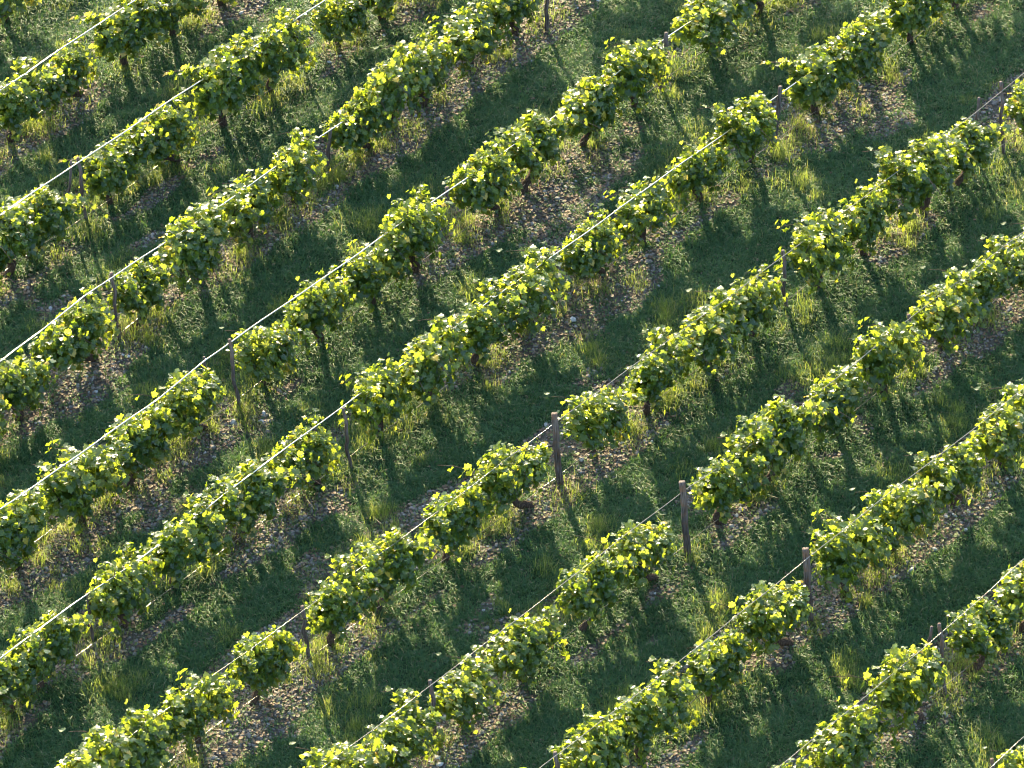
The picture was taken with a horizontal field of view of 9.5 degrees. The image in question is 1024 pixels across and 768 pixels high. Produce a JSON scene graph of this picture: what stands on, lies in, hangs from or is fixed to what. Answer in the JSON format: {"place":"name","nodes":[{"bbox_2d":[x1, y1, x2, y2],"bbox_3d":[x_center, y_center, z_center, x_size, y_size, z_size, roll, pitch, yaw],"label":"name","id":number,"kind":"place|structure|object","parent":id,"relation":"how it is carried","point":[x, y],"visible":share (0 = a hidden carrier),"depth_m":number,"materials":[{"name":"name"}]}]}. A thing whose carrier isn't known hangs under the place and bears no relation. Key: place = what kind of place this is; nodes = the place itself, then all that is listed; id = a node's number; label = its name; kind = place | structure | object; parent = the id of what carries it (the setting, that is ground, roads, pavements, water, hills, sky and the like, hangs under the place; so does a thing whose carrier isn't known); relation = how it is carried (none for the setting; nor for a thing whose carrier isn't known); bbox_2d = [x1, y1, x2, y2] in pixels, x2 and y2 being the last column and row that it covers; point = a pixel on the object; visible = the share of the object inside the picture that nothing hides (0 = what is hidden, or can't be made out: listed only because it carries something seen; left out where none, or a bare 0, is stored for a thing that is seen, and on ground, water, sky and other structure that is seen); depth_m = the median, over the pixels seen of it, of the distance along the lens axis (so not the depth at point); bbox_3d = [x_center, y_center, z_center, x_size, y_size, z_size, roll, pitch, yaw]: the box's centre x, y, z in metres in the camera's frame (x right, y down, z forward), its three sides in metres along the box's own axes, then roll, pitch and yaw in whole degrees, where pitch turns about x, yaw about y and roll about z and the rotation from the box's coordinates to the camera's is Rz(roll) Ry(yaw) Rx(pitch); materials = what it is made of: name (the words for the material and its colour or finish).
{"place":"outdoors","nodes":[
{"label":"outdoors","id":0,"kind":"place"},
{"bbox_2d":[0,21,690,509],"bbox_3d":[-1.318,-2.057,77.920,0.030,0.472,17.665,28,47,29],"label":"trellis wire","id":1,"kind":"object","parent":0,"point":[268,315],"visible":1,"depth_m":76.02,"materials":[{"name":"silver metal"}]},
{"bbox_2d":[0,3,908,658],"bbox_3d":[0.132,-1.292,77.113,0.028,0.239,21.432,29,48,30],"label":"trellis wire","id":2,"kind":"object","parent":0,"point":[398,367],"visible":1,"depth_m":75.21,"materials":[{"name":"silver metal"}]},
{"bbox_2d":[0,0,1023,767],"bbox_3d":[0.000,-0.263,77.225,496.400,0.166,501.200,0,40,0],"label":"ground","id":3,"kind":"structure","parent":0,"point":[484,384],"depth_m":76.58,"materials":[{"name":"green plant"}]},
{"bbox_2d":[0,198,40,279],"bbox_3d":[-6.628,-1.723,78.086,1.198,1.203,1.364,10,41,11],"label":"grapevine","id":4,"kind":"object","parent":3,"relation":"on","point":[15,239],"visible":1,"depth_m":77.90,"materials":[{"name":"green plant"}]},
{"bbox_2d":[0,480,48,579],"bbox_3d":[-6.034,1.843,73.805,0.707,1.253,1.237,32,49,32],"label":"grapevine","id":5,"kind":"object","parent":3,"relation":"on","point":[23,521],"visible":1,"depth_m":73.60,"materials":[{"name":"green plant"}]},
{"bbox_2d":[0,635,52,719],"bbox_3d":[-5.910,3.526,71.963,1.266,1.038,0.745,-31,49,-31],"label":"grapevine","id":6,"kind":"object","parent":3,"relation":"on","point":[18,672],"visible":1,"depth_m":71.84,"materials":[{"name":"green plant"}]},
{"bbox_2d":[0,341,58,432],"bbox_3d":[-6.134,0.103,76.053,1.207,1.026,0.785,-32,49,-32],"label":"grapevine","id":7,"kind":"object","parent":3,"relation":"on","point":[21,381],"visible":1,"depth_m":75.91,"materials":[{"name":"green plant"}]},
{"bbox_2d":[0,55,72,142],"bbox_3d":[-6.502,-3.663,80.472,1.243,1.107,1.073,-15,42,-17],"label":"grapevine","id":8,"kind":"object","parent":3,"relation":"on","point":[19,105],"visible":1,"depth_m":80.18,"materials":[{"name":"green plant"}]},
{"bbox_2d":[0,182,113,260],"bbox_3d":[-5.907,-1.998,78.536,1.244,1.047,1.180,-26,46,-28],"label":"grapevine","id":9,"kind":"object","parent":3,"relation":"on","point":[54,212],"visible":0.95,"depth_m":78.40,"materials":[{"name":"green plant"}]},
{"bbox_2d":[10,608,118,690],"bbox_3d":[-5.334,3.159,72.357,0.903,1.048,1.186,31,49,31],"label":"grapevine","id":10,"kind":"object","parent":3,"relation":"on","point":[60,635],"visible":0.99,"depth_m":72.20,"materials":[{"name":"green plant"}]},
{"bbox_2d":[35,30,99,103],"bbox_3d":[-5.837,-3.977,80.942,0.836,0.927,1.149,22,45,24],"label":"grapevine","id":11,"kind":"object","parent":3,"relation":"on","point":[70,71],"visible":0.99,"depth_m":80.82,"materials":[{"name":"green plant"}]},
{"bbox_2d":[28,277,120,371],"bbox_3d":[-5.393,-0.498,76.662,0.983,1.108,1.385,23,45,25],"label":"grapevine","id":12,"kind":"object","parent":3,"relation":"on","point":[74,335],"visible":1,"depth_m":76.47,"materials":[{"name":"green plant"}]},
{"bbox_2d":[33,439,151,534],"bbox_3d":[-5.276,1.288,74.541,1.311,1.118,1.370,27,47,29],"label":"grapevine","id":13,"kind":"object","parent":3,"relation":"on","point":[72,488],"visible":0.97,"depth_m":74.29,"materials":[{"name":"green plant"}]},
{"bbox_2d":[54,720,136,767],"bbox_3d":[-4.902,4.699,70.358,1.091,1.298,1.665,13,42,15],"label":"grapevine","id":14,"kind":"object","parent":3,"relation":"on","point":[92,757],"visible":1,"depth_m":70.30,"materials":[{"name":"green plant"}]},
{"bbox_2d":[58,129,145,205],"bbox_3d":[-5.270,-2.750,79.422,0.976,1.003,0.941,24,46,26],"label":"grapevine","id":15,"kind":"object","parent":3,"relation":"on","point":[116,170],"visible":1,"depth_m":79.15,"materials":[{"name":"green plant"}]},
{"bbox_2d":[70,0,170,66],"bbox_3d":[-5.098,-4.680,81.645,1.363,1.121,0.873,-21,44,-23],"label":"grapevine","id":16,"kind":"object","parent":3,"relation":"on","point":[137,22],"visible":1,"depth_m":81.37,"materials":[{"name":"green plant"}]},
{"bbox_2d":[83,541,162,642],"bbox_3d":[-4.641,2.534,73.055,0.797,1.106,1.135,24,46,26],"label":"grapevine","id":17,"kind":"object","parent":3,"relation":"on","point":[118,594],"visible":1,"depth_m":72.85,"materials":[{"name":"green plant"}]},
{"bbox_2d":[80,695,197,767],"bbox_3d":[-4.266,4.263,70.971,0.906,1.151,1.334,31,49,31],"label":"grapevine","id":18,"kind":"object","parent":3,"relation":"on","point":[147,743],"visible":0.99,"depth_m":70.77,"materials":[{"name":"green plant"}]},
{"bbox_2d":[103,403,188,487],"bbox_3d":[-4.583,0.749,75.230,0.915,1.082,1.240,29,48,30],"label":"grapevine","id":19,"kind":"object","parent":3,"relation":"on","point":[137,437],"visible":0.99,"depth_m":75.03,"materials":[{"name":"green plant"}]},
{"bbox_2d":[105,256,206,330],"bbox_3d":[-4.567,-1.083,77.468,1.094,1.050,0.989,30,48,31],"label":"grapevine","id":20,"kind":"object","parent":3,"relation":"on","point":[140,288],"visible":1,"depth_m":77.29,"materials":[{"name":"green plant"}]},
{"bbox_2d":[116,87,201,166],"bbox_3d":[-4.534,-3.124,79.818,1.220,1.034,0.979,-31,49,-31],"label":"grapevine","id":21,"kind":"object","parent":3,"relation":"on","point":[163,131],"visible":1,"depth_m":79.66,"materials":[{"name":"green plant"}]},
{"bbox_2d":[122,364,227,440],"bbox_3d":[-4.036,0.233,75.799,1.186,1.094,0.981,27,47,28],"label":"grapevine","id":22,"kind":"object","parent":3,"relation":"on","point":[196,397],"visible":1,"depth_m":75.50,"materials":[{"name":"green plant"}]},
{"bbox_2d":[159,0,208,42],"bbox_3d":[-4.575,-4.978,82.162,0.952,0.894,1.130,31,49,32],"label":"grapevine","id":23,"kind":"object","parent":3,"relation":"on","point":[177,9],"visible":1,"depth_m":82.02,"materials":[{"name":"green plant"}]},
{"bbox_2d":[135,491,240,589],"bbox_3d":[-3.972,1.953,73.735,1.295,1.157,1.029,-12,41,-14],"label":"grapevine","id":24,"kind":"object","parent":3,"relation":"on","point":[178,550],"visible":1,"depth_m":73.42,"materials":[{"name":"green plant"}]},
{"bbox_2d":[149,193,229,293],"bbox_3d":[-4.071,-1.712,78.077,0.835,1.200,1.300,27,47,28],"label":"grapevine","id":25,"kind":"object","parent":3,"relation":"on","point":[192,249],"visible":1,"depth_m":77.80,"materials":[{"name":"green plant"}]},
{"bbox_2d":[161,668,256,749],"bbox_3d":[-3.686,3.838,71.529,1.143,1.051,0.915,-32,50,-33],"label":"grapevine","id":26,"kind":"object","parent":3,"relation":"on","point":[210,697],"visible":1,"depth_m":71.35,"materials":[{"name":"green plant"}]},
{"bbox_2d":[163,26,272,128],"bbox_3d":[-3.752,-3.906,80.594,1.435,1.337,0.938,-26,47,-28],"label":"grapevine","id":27,"kind":"object","parent":3,"relation":"on","point":[227,82],"visible":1,"depth_m":80.29,"materials":[{"name":"green plant"}]},
{"bbox_2d":[206,162,286,251],"bbox_3d":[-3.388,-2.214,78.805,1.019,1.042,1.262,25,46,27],"label":"grapevine","id":28,"kind":"object","parent":3,"relation":"on","point":[246,209],"visible":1,"depth_m":78.56,"materials":[{"name":"green plant"}]},
{"bbox_2d":[200,456,332,543],"bbox_3d":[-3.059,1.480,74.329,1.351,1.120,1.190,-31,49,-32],"label":"grapevine","id":29,"kind":"object","parent":3,"relation":"on","point":[246,500],"visible":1,"depth_m":74.14,"materials":[{"name":"green plant"}]},
{"bbox_2d":[226,624,306,706],"bbox_3d":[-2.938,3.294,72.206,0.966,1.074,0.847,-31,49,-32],"label":"grapevine","id":30,"kind":"object","parent":3,"relation":"on","point":[262,665],"visible":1,"depth_m":71.99,"materials":[{"name":"green plant"}]},
{"bbox_2d":[219,319,327,388],"bbox_3d":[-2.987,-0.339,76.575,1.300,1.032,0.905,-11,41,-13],"label":"grapevine","id":31,"kind":"object","parent":3,"relation":"on","point":[273,351],"visible":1,"depth_m":76.30,"materials":[{"name":"green plant"}]},
{"bbox_2d":[242,6,324,92],"bbox_3d":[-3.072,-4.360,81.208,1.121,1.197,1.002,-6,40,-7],"label":"grapevine","id":32,"kind":"object","parent":3,"relation":"on","point":[287,43],"visible":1,"depth_m":80.90,"materials":[{"name":"green plant"}]},
{"bbox_2d":[266,123,330,207],"bbox_3d":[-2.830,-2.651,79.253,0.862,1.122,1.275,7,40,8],"label":"grapevine","id":33,"kind":"object","parent":3,"relation":"on","point":[289,175],"visible":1,"depth_m":79.06,"materials":[{"name":"green plant"}]},
{"bbox_2d":[261,408,344,491],"bbox_3d":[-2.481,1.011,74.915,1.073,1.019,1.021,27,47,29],"label":"grapevine","id":34,"kind":"object","parent":3,"relation":"on","point":[311,452],"visible":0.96,"depth_m":74.75,"materials":[{"name":"green plant"}]},
{"bbox_2d":[282,265,355,355],"bbox_3d":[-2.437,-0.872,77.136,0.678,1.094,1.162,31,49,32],"label":"grapevine","id":35,"kind":"object","parent":3,"relation":"on","point":[321,302],"visible":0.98,"depth_m":76.94,"materials":[{"name":"green plant"}]},
{"bbox_2d":[302,553,393,646],"bbox_3d":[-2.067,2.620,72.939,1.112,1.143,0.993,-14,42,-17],"label":"grapevine","id":36,"kind":"object","parent":3,"relation":"on","point":[331,610],"visible":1,"depth_m":72.62,"materials":[{"name":"green plant"}]},
{"bbox_2d":[303,0,393,48],"bbox_3d":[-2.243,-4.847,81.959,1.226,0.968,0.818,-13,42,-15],"label":"grapevine","id":37,"kind":"object","parent":3,"relation":"on","point":[333,21],"visible":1,"depth_m":81.68,"materials":[{"name":"green plant"}]},
{"bbox_2d":[289,734,416,767],"bbox_3d":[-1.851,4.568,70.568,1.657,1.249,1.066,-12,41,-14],"label":"grapevine","id":38,"kind":"object","parent":3,"relation":"on","point":[375,754],"visible":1,"depth_m":70.27,"materials":[{"name":"green plant"}]},
{"bbox_2d":[319,81,391,153],"bbox_3d":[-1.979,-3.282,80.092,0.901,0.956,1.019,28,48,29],"label":"grapevine","id":39,"kind":"object","parent":3,"relation":"on","point":[360,127],"visible":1,"depth_m":79.91,"materials":[{"name":"green plant"}]},
{"bbox_2d":[337,352,415,444],"bbox_3d":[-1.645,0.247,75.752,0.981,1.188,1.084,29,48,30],"label":"grapevine","id":40,"kind":"object","parent":3,"relation":"on","point":[377,400],"visible":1,"depth_m":75.50,"materials":[{"name":"green plant"}]},
{"bbox_2d":[338,239,426,312],"bbox_3d":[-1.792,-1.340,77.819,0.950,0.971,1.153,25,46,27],"label":"grapevine","id":41,"kind":"object","parent":3,"relation":"on","point":[369,274],"visible":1,"depth_m":77.61,"materials":[{"name":"green plant"}]},
{"bbox_2d":[353,35,436,131],"bbox_3d":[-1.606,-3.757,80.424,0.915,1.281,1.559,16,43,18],"label":"grapevine","id":42,"kind":"object","parent":3,"relation":"on","point":[390,88],"visible":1,"depth_m":80.20,"materials":[{"name":"green plant"}]},
{"bbox_2d":[347,525,466,612],"bbox_3d":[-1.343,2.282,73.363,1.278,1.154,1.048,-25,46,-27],"label":"grapevine","id":43,"kind":"object","parent":3,"relation":"on","point":[388,568],"visible":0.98,"depth_m":73.18,"materials":[{"name":"green plant"}]},
{"bbox_2d":[362,685,460,767],"bbox_3d":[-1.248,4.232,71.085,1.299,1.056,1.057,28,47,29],"label":"grapevine","id":44,"kind":"object","parent":3,"relation":"on","point":[410,724],"visible":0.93,"depth_m":70.93,"materials":[{"name":"green plant"}]},
{"bbox_2d":[374,184,455,283],"bbox_3d":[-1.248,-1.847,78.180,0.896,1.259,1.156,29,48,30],"label":"grapevine","id":45,"kind":"object","parent":3,"relation":"on","point":[414,230],"visible":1,"depth_m":77.96,"materials":[{"name":"green plant"}]},
{"bbox_2d":[401,25,458,117],"bbox_3d":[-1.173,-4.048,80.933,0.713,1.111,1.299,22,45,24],"label":"grapevine","id":46,"kind":"object","parent":3,"relation":"on","point":[437,49],"visible":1,"depth_m":80.86,"materials":[{"name":"green plant"}]},
{"bbox_2d":[394,309,477,408],"bbox_3d":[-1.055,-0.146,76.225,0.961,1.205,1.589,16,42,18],"label":"grapevine","id":47,"kind":"object","parent":3,"relation":"on","point":[425,365],"visible":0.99,"depth_m":76.02,"materials":[{"name":"green plant"}]},
{"bbox_2d":[414,481,497,565],"bbox_3d":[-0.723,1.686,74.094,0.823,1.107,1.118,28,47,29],"label":"grapevine","id":48,"kind":"object","parent":3,"relation":"on","point":[444,525],"visible":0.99,"depth_m":73.87,"materials":[{"name":"green plant"}]},
{"bbox_2d":[425,652,505,735],"bbox_3d":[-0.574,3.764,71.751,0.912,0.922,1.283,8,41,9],"label":"grapevine","id":49,"kind":"object","parent":3,"relation":"on","point":[457,699],"visible":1,"depth_m":71.62,"materials":[{"name":"green plant"}]},
{"bbox_2d":[425,0,509,79],"bbox_3d":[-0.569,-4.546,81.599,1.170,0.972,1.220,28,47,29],"label":"grapevine","id":50,"kind":"object","parent":3,"relation":"on","point":[470,43],"visible":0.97,"depth_m":81.37,"materials":[{"name":"green plant"}]},
{"bbox_2d":[442,131,522,215],"bbox_3d":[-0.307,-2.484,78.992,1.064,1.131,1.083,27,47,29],"label":"grapevine","id":51,"kind":"object","parent":3,"relation":"on","point":[487,184],"visible":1,"depth_m":78.80,"materials":[{"name":"green plant"}]},
{"bbox_2d":[450,276,534,366],"bbox_3d":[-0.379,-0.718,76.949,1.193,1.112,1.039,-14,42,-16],"label":"grapevine","id":52,"kind":"object","parent":3,"relation":"on","point":[485,326],"visible":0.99,"depth_m":76.65,"materials":[{"name":"green plant"}]},
{"bbox_2d":[441,440,552,518],"bbox_3d":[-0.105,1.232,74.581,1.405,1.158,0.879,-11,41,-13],"label":"grapevine","id":53,"kind":"object","parent":3,"relation":"on","point":[505,481],"visible":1,"depth_m":74.38,"materials":[{"name":"green plant"}]},
{"bbox_2d":[0,0,1023,767],"bbox_3d":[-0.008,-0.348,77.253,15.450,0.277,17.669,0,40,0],"label":"short grass","id":54,"kind":"structure","parent":3,"relation":"on","point":[730,90],"depth_m":76.82,"materials":[{"name":"green plant"}]},
{"bbox_2d":[0,0,1023,767],"bbox_3d":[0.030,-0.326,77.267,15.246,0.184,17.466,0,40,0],"label":"fallen leaves","id":55,"kind":"object","parent":3,"relation":"on","point":[548,434],"visible":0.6,"depth_m":76.70,"materials":[{"name":"brown plant"}]},
{"bbox_2d":[0,0,1023,767],"bbox_3d":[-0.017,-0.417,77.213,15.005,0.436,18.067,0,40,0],"label":"tall grass","id":56,"kind":"structure","parent":3,"relation":"on","point":[338,174],"depth_m":76.77,"materials":[{"name":"green plant"}]},
{"bbox_2d":[484,0,544,45],"bbox_3d":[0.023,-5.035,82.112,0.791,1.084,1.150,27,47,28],"label":"grapevine","id":57,"kind":"object","parent":3,"relation":"on","point":[509,13],"visible":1,"depth_m":81.86,"materials":[{"name":"green plant"}]},
{"bbox_2d":[470,604,569,685],"bbox_3d":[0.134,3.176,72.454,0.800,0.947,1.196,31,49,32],"label":"grapevine","id":58,"kind":"object","parent":3,"relation":"on","point":[521,652],"visible":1,"depth_m":72.26,"materials":[{"name":"green plant"}]},
{"bbox_2d":[38,0,1020,766],"bbox_3d":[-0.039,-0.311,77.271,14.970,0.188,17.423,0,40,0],"label":"pale stones","id":59,"kind":"object","parent":3,"relation":"on","point":[572,318],"visible":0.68,"depth_m":76.37,"materials":[{"name":"grey stone"}]},
{"bbox_2d":[492,241,574,336],"bbox_3d":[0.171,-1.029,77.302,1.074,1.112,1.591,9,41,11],"label":"grapevine","id":60,"kind":"object","parent":3,"relation":"on","point":[533,287],"visible":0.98,"depth_m":77.13,"materials":[{"name":"green plant"}]},
{"bbox_2d":[494,108,608,193],"bbox_3d":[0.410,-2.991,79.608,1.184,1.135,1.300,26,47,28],"label":"grapevine","id":61,"kind":"object","parent":3,"relation":"on","point":[533,150],"visible":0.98,"depth_m":79.40,"materials":[{"name":"green plant"}]},
{"bbox_2d":[553,203,625,278],"bbox_3d":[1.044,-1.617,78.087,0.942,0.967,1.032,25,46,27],"label":"grapevine","id":62,"kind":"object","parent":3,"relation":"on","point":[587,253],"visible":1,"depth_m":77.92,"materials":[{"name":"green plant"}]},
{"bbox_2d":[556,66,627,147],"bbox_3d":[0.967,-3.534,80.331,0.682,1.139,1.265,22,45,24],"label":"grapevine","id":63,"kind":"object","parent":3,"relation":"on","point":[597,95],"visible":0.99,"depth_m":80.14,"materials":[{"name":"green plant"}]},
{"bbox_2d":[547,701,646,767],"bbox_3d":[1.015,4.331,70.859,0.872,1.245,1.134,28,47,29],"label":"grapevine","id":64,"kind":"object","parent":3,"relation":"on","point":[604,742],"visible":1,"depth_m":70.61,"materials":[{"name":"green plant"}]},
{"bbox_2d":[544,385,664,458],"bbox_3d":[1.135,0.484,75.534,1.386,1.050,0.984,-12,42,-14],"label":"grapevine","id":65,"kind":"object","parent":3,"relation":"on","point":[601,416],"visible":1,"depth_m":75.25,"materials":[{"name":"green plant"}]},
{"bbox_2d":[555,550,663,632],"bbox_3d":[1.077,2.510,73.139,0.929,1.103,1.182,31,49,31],"label":"grapevine","id":66,"kind":"object","parent":3,"relation":"on","point":[596,584],"visible":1,"depth_m":72.94,"materials":[{"name":"green plant"}]},
{"bbox_2d":[574,517,676,590],"bbox_3d":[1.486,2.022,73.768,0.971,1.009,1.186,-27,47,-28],"label":"grapevine","id":67,"kind":"object","parent":3,"relation":"on","point":[654,547],"visible":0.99,"depth_m":73.48,"materials":[{"name":"green plant"}]},
{"bbox_2d":[601,171,680,252],"bbox_3d":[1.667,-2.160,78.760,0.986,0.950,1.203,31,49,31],"label":"grapevine","id":68,"kind":"object","parent":3,"relation":"on","point":[638,215],"visible":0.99,"depth_m":78.53,"materials":[{"name":"green plant"}]},
{"bbox_2d":[597,37,689,112],"bbox_3d":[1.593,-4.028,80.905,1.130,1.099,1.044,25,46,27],"label":"grapevine","id":69,"kind":"object","parent":3,"relation":"on","point":[649,64],"visible":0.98,"depth_m":80.67,"materials":[{"name":"green plant"}]},
{"bbox_2d":[602,655,711,758],"bbox_3d":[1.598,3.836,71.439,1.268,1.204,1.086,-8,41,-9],"label":"grapevine","id":70,"kind":"object","parent":3,"relation":"on","point":[672,693],"visible":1,"depth_m":71.12,"materials":[{"name":"green plant"}]},
{"bbox_2d":[621,324,705,415],"bbox_3d":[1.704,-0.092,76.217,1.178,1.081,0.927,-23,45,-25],"label":"grapevine","id":71,"kind":"object","parent":3,"relation":"on","point":[650,374],"visible":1,"depth_m":75.94,"materials":[{"name":"green plant"}]},
{"bbox_2d":[664,131,734,212],"bbox_3d":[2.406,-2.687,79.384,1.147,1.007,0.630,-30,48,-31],"label":"grapevine","id":72,"kind":"object","parent":3,"relation":"on","point":[706,166],"visible":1,"depth_m":79.20,"materials":[{"name":"green plant"}]},
{"bbox_2d":[668,282,758,378],"bbox_3d":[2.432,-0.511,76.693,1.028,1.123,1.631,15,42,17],"label":"grapevine","id":73,"kind":"object","parent":3,"relation":"on","point":[707,333],"visible":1,"depth_m":76.48,"materials":[{"name":"green plant"}]},
{"bbox_2d":[668,0,758,60],"bbox_3d":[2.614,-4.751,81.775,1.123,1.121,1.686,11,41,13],"label":"grapevine","id":74,"kind":"object","parent":3,"relation":"on","point":[705,26],"visible":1,"depth_m":81.49,"materials":[{"name":"green plant"}]},
{"bbox_2d":[680,628,759,709],"bbox_3d":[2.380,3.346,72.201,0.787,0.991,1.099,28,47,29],"label":"grapevine","id":75,"kind":"object","parent":3,"relation":"on","point":[711,663],"visible":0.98,"depth_m":71.98,"materials":[{"name":"green plant"}]},
{"bbox_2d":[687,431,784,524],"bbox_3d":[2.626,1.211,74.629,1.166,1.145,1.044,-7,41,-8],"label":"grapevine","id":76,"kind":"object","parent":3,"relation":"on","point":[722,488],"visible":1,"depth_m":74.30,"materials":[{"name":"green plant"}]},
{"bbox_2d":[697,90,779,170],"bbox_3d":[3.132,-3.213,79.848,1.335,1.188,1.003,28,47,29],"label":"grapevine","id":77,"kind":"object","parent":3,"relation":"on","point":[751,122],"visible":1,"depth_m":79.56,"materials":[{"name":"green plant"}]},
{"bbox_2d":[721,263,788,349],"bbox_3d":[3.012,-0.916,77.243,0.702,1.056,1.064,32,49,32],"label":"grapevine","id":78,"kind":"object","parent":3,"relation":"on","point":[761,296],"visible":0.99,"depth_m":77.09,"materials":[{"name":"green plant"}]},
{"bbox_2d":[698,577,812,657],"bbox_3d":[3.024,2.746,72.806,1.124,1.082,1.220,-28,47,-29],"label":"grapevine","id":79,"kind":"object","parent":3,"relation":"on","point":[764,617],"visible":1,"depth_m":72.50,"materials":[{"name":"green plant"}]},
{"bbox_2d":[734,394,860,489],"bbox_3d":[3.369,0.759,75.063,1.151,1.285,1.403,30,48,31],"label":"grapevine","id":80,"kind":"object","parent":3,"relation":"on","point":[773,437],"visible":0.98,"depth_m":74.83,"materials":[{"name":"green plant"}]},
{"bbox_2d":[760,31,866,114],"bbox_3d":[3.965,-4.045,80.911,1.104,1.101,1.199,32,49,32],"label":"grapevine","id":81,"kind":"object","parent":3,"relation":"on","point":[829,68],"visible":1,"depth_m":80.59,"materials":[{"name":"green plant"}]},
{"bbox_2d":[773,201,858,295],"bbox_3d":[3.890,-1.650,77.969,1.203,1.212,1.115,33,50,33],"label":"grapevine","id":82,"kind":"object","parent":3,"relation":"on","point":[821,248],"visible":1,"depth_m":77.70,"materials":[{"name":"green plant"}]},
{"bbox_2d":[803,357,865,446],"bbox_3d":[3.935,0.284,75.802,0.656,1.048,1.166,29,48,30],"label":"grapevine","id":83,"kind":"object","parent":3,"relation":"on","point":[843,392],"visible":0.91,"depth_m":75.58,"materials":[{"name":"green plant"}]},
{"bbox_2d":[795,689,900,767],"bbox_3d":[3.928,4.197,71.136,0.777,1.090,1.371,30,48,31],"label":"grapevine","id":84,"kind":"object","parent":3,"relation":"on","point":[851,744],"visible":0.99,"depth_m":70.91,"materials":[{"name":"green plant"}]},
{"bbox_2d":[801,509,912,602],"bbox_3d":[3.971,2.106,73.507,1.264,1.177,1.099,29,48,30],"label":"grapevine","id":85,"kind":"object","parent":3,"relation":"on","point":[842,555],"visible":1,"depth_m":73.24,"materials":[{"name":"green plant"}]},
{"bbox_2d":[832,4,893,88],"bbox_3d":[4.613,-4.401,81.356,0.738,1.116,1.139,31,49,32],"label":"grapevine","id":86,"kind":"object","parent":3,"relation":"on","point":[872,32],"visible":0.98,"depth_m":81.12,"materials":[{"name":"green plant"}]},
{"bbox_2d":[822,174,905,255],"bbox_3d":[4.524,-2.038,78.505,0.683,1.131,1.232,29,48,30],"label":"grapevine","id":87,"kind":"object","parent":3,"relation":"on","point":[866,222],"visible":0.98,"depth_m":78.30,"materials":[{"name":"green plant"}]},
{"bbox_2d":[833,638,948,730],"bbox_3d":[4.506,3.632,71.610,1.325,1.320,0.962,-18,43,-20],"label":"grapevine","id":88,"kind":"object","parent":3,"relation":"on","point":[911,682],"visible":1,"depth_m":71.40,"materials":[{"name":"green plant"}]},
{"bbox_2d":[848,317,944,401],"bbox_3d":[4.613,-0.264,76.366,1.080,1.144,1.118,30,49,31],"label":"grapevine","id":89,"kind":"object","parent":3,"relation":"on","point":[880,362],"visible":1,"depth_m":76.12,"materials":[{"name":"green plant"}]},
{"bbox_2d":[849,474,970,558],"bbox_3d":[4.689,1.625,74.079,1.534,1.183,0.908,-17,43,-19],"label":"grapevine","id":90,"kind":"object","parent":3,"relation":"on","point":[910,509],"visible":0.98,"depth_m":73.78,"materials":[{"name":"green plant"}]},
{"bbox_2d":[872,0,947,44],"bbox_3d":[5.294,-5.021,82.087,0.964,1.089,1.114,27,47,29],"label":"grapevine","id":91,"kind":"object","parent":3,"relation":"on","point":[911,18],"visible":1,"depth_m":81.75,"materials":[{"name":"green plant"}]},
{"bbox_2d":[864,131,958,223],"bbox_3d":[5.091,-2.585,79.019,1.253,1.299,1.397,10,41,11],"label":"grapevine","id":92,"kind":"object","parent":3,"relation":"on","point":[921,176],"visible":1,"depth_m":78.70,"materials":[{"name":"green plant"}]},
{"bbox_2d":[906,436,985,517],"bbox_3d":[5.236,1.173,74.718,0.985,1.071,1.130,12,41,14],"label":"grapevine","id":93,"kind":"object","parent":3,"relation":"on","point":[959,467],"visible":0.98,"depth_m":74.44,"materials":[{"name":"green plant"}]},
{"bbox_2d":[906,265,991,356],"bbox_3d":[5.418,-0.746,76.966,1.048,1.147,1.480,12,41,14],"label":"grapevine","id":94,"kind":"object","parent":3,"relation":"on","point":[941,315],"visible":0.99,"depth_m":76.80,"materials":[{"name":"green plant"}]},
{"bbox_2d":[930,116,1023,188],"bbox_3d":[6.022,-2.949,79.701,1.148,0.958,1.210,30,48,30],"label":"grapevine","id":95,"kind":"object","parent":3,"relation":"on","point":[973,143],"visible":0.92,"depth_m":79.56,"materials":[{"name":"green plant"}]},
{"bbox_2d":[944,594,1023,674],"bbox_3d":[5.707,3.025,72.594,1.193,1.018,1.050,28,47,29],"label":"grapevine","id":96,"kind":"object","parent":3,"relation":"on","point":[987,632],"visible":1,"depth_m":72.41,"materials":[{"name":"green plant"}]},
{"bbox_2d":[955,233,1023,317],"bbox_3d":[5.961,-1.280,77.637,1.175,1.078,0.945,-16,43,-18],"label":"grapevine","id":97,"kind":"object","parent":3,"relation":"on","point":[995,270],"visible":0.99,"depth_m":77.38,"materials":[{"name":"green plant"}]},
{"bbox_2d":[966,378,1023,474],"bbox_3d":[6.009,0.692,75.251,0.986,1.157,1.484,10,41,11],"label":"grapevine","id":98,"kind":"object","parent":3,"relation":"on","point":[1003,425],"visible":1,"depth_m":75.00,"materials":[{"name":"green plant"}]},
{"bbox_2d":[992,560,1023,632],"bbox_3d":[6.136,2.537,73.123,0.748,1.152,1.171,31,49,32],"label":"grapevine","id":99,"kind":"object","parent":3,"relation":"on","point":[1010,590],"visible":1,"depth_m":72.74,"materials":[{"name":"green plant"}]},
{"bbox_2d":[998,79,1023,136],"bbox_3d":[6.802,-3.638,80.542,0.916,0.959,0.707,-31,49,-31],"label":"grapevine","id":100,"kind":"object","parent":3,"relation":"on","point":[1014,106],"visible":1,"depth_m":80.28,"materials":[{"name":"green plant"}]},
{"bbox_2d":[105,73,1023,754],"bbox_3d":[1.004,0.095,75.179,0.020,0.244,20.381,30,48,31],"label":"trellis wire","id":101,"kind":"object","parent":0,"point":[579,405],"visible":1,"depth_m":75.08,"materials":[{"name":"silver metal"}]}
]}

